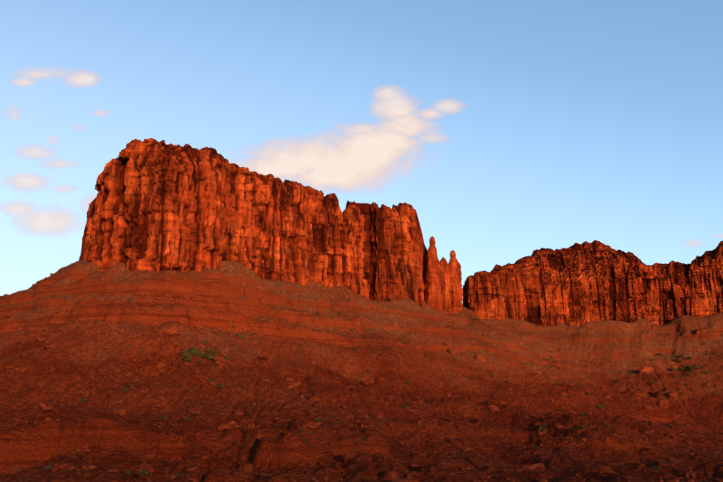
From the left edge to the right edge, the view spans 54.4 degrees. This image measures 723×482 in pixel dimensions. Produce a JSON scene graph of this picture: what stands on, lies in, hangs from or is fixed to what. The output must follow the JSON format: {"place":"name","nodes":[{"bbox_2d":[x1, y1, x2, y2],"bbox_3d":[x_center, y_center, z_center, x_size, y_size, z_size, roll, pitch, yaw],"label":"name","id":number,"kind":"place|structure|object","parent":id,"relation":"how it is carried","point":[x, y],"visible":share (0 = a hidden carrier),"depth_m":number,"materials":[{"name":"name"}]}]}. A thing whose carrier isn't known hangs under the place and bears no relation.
{"place":"outdoors","nodes":[
{"label":"outdoors","id":0,"kind":"place"},
{"bbox_2d":[79,138,439,306],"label":"butte","id":1,"kind":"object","parent":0,"point":[155,205],"depth_m":614.87,"materials":[{"name":"red stone"}]},
{"bbox_2d":[0,259,722,481],"bbox_3d":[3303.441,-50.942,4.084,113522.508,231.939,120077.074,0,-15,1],"label":"terrain","id":2,"kind":"structure","parent":0,"point":[221,299],"depth_m":391.16,"materials":[{"name":"red soil"}]},
{"bbox_2d":[0,266,722,481],"bbox_3d":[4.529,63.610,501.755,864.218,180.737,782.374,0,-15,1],"label":"rocks","id":3,"kind":"object","parent":2,"relation":"on","point":[411,476],"visible":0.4,"depth_m":308.76,"materials":[{"name":"red stone"}]},
{"bbox_2d":[10,279,722,481],"bbox_3d":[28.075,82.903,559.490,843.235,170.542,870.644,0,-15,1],"label":"scrub bushes","id":4,"kind":"object","parent":2,"relation":"on","point":[194,351],"visible":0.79,"depth_m":384.16,"materials":[{"name":"green plant"}]},
{"bbox_2d":[424,236,442,310],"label":"rock spire","id":5,"kind":"structure","parent":2,"relation":"on","point":[432,289],"depth_m":764.63,"materials":[{"name":"red stone"}]},
{"bbox_2d":[440,257,450,313],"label":"rock spire","id":6,"kind":"structure","parent":2,"relation":"on","point":[445,288],"depth_m":771.08,"materials":[{"name":"red stone"}]},
{"bbox_2d":[448,250,462,312],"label":"rock spire","id":7,"kind":"structure","parent":2,"relation":"on","point":[456,289],"depth_m":774.99,"materials":[{"name":"red stone"}]},
{"bbox_2d":[0,0,722,303],"label":"sky","id":8,"kind":"structure","parent":0,"point":[510,129],"materials":[{"name":"blue"}]},
{"bbox_2d":[462,240,722,325],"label":"rim cliff","id":9,"kind":"structure","parent":0,"point":[576,284],"depth_m":862.30,"materials":[{"name":"red stone"}]}
]}

